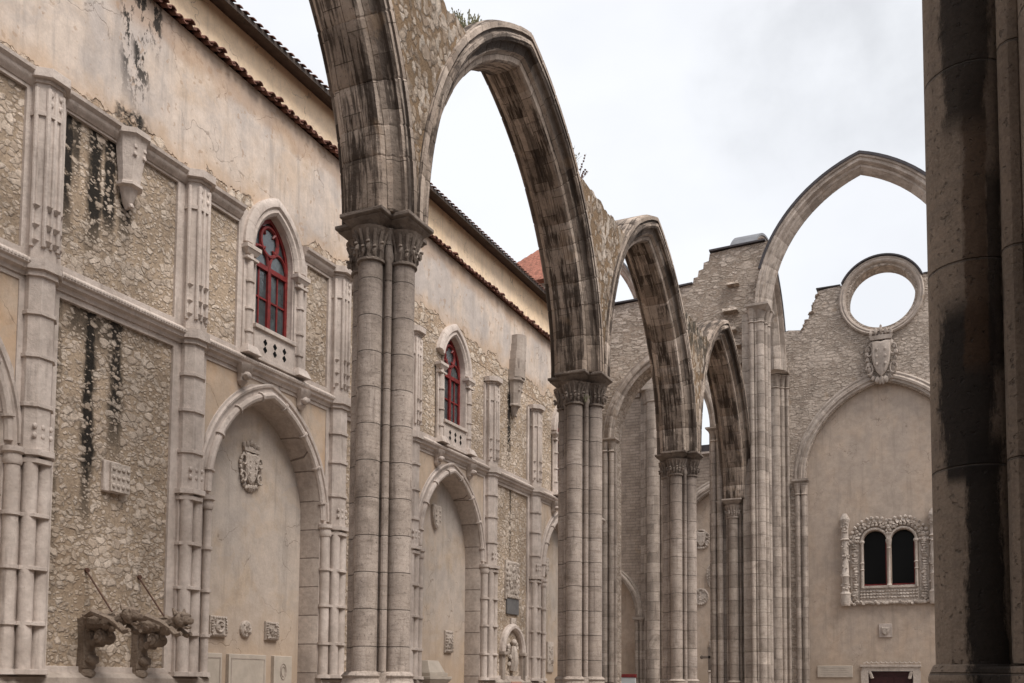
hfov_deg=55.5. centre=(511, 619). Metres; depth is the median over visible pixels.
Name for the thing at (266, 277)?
window
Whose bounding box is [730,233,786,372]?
transept arch
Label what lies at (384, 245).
arcade pier
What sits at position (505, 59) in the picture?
arcade arch
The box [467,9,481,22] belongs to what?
weed
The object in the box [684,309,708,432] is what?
spandrel wall
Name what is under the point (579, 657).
arcade pier
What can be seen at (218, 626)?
carved stone
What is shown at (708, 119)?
sky
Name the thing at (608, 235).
spandrel wall
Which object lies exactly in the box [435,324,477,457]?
window
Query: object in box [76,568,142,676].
gargoyle
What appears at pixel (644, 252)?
arcade arch
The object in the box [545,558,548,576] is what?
coat of arms
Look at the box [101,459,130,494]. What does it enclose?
stone plaque
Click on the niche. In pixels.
(512, 653)
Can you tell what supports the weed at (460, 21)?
on the arcade arch at (505, 59)
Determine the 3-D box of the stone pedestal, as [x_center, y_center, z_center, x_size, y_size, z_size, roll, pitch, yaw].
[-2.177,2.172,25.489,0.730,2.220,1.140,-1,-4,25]
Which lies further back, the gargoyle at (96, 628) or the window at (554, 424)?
the window at (554, 424)
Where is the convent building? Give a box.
[167,0,549,333]
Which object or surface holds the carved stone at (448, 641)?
attached to the aisle wall at (176, 298)
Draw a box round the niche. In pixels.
[499,624,527,682]
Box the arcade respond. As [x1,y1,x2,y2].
[716,498,744,682]
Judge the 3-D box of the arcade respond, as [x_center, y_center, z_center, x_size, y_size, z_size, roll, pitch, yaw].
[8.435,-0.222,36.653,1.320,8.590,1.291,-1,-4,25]
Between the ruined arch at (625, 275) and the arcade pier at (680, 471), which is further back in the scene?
the ruined arch at (625, 275)
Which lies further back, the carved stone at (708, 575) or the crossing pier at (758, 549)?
the carved stone at (708, 575)
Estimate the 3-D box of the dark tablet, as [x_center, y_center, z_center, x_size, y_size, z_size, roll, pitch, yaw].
[0.019,-0.447,30.004,0.110,0.560,0.920,-1,-4,25]
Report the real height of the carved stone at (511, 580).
1.200 m
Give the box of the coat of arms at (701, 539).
[697,529,709,549]
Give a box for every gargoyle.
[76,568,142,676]
[130,575,193,677]
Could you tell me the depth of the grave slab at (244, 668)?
19.41 m
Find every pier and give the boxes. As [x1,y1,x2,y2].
[335,205,433,682]
[548,369,612,682]
[655,449,703,682]
[742,301,774,682]
[922,0,1023,682]
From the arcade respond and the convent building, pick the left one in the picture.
the convent building
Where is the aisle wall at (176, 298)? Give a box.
[0,0,605,682]
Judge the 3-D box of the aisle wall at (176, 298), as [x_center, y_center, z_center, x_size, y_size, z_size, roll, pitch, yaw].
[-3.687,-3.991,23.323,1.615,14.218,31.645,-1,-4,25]
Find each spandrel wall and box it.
[391,0,466,186]
[580,177,624,345]
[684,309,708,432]
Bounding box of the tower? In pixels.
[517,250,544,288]
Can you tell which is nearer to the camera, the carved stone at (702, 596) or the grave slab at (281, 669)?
the grave slab at (281, 669)
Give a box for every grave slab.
[207,653,221,682]
[225,654,265,682]
[271,656,291,682]
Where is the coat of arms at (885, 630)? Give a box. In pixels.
[879,624,891,636]
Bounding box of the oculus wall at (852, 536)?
[771,253,935,682]
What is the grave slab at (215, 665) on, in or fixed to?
on the ground
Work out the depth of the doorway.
43.91 m
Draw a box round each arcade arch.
[309,0,416,224]
[417,19,603,377]
[604,214,697,453]
[696,319,749,498]
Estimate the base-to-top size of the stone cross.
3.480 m
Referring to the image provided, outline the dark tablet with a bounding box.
[506,595,520,614]
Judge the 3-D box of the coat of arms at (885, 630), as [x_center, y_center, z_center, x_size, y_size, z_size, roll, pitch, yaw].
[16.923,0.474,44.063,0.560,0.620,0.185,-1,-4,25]
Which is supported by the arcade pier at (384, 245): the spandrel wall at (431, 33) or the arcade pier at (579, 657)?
the spandrel wall at (431, 33)
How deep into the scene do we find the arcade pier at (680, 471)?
29.02 m
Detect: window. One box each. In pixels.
[239,198,311,380]
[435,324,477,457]
[551,405,558,496]
[839,508,933,606]
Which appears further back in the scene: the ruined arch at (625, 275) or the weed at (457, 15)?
the ruined arch at (625, 275)
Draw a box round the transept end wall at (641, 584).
[621,378,709,682]
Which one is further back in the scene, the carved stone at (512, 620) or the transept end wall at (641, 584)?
the transept end wall at (641, 584)
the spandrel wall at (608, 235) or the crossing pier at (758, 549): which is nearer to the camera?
the spandrel wall at (608, 235)
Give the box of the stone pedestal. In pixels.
[421,660,451,682]
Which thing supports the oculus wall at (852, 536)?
on the ground
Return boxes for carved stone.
[208,615,227,636]
[239,621,251,636]
[264,621,279,640]
[444,630,453,652]
[504,559,519,599]
[510,618,516,624]
[546,642,553,671]
[697,588,708,604]
[706,565,709,586]
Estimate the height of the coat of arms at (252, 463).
1.107 m
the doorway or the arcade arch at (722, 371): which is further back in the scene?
the doorway
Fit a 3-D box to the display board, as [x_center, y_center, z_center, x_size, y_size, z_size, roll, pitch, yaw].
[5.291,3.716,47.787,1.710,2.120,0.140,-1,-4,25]
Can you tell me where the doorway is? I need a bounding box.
[860,661,920,682]
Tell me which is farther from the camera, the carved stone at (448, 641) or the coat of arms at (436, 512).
the carved stone at (448, 641)
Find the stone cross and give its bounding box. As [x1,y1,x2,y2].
[700,646,710,682]
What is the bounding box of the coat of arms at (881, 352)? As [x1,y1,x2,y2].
[865,324,897,383]
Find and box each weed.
[451,7,474,25]
[458,11,466,27]
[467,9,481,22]
[579,155,588,178]
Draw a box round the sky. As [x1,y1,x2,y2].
[233,0,927,444]
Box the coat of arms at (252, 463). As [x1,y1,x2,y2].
[238,439,262,491]
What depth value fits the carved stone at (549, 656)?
33.45 m
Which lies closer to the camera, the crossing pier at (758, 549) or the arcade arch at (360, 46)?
the arcade arch at (360, 46)
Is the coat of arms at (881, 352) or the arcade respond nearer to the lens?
the arcade respond
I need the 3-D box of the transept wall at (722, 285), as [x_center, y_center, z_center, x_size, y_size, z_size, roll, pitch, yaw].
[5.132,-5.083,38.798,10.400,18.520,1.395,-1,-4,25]
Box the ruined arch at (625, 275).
[620,262,636,298]
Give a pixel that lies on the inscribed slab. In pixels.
(834, 671)
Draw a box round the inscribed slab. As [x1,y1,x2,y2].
[817,666,852,676]
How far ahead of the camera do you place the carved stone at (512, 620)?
29.90 m
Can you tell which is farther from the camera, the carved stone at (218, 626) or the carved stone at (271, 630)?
the carved stone at (271, 630)
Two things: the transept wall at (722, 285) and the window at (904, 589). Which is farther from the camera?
the window at (904, 589)
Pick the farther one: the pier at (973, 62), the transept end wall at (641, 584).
the transept end wall at (641, 584)
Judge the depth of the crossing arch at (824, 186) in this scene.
35.87 m
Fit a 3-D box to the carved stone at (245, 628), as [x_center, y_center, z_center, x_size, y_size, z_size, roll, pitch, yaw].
[-5.323,0.180,19.521,0.155,0.340,0.320,-1,-4,25]
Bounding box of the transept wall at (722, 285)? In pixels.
[602,238,767,682]
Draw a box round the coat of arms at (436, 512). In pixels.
[430,504,441,528]
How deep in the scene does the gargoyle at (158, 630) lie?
16.25 m
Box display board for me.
[621,674,636,682]
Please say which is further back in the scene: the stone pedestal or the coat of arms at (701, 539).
the coat of arms at (701, 539)
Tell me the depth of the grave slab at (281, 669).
20.42 m
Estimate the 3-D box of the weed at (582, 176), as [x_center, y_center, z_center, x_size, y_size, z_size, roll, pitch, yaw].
[1.382,-9.845,21.578,0.562,0.794,0.635,2,-4,-28]
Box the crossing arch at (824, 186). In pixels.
[755,150,925,311]

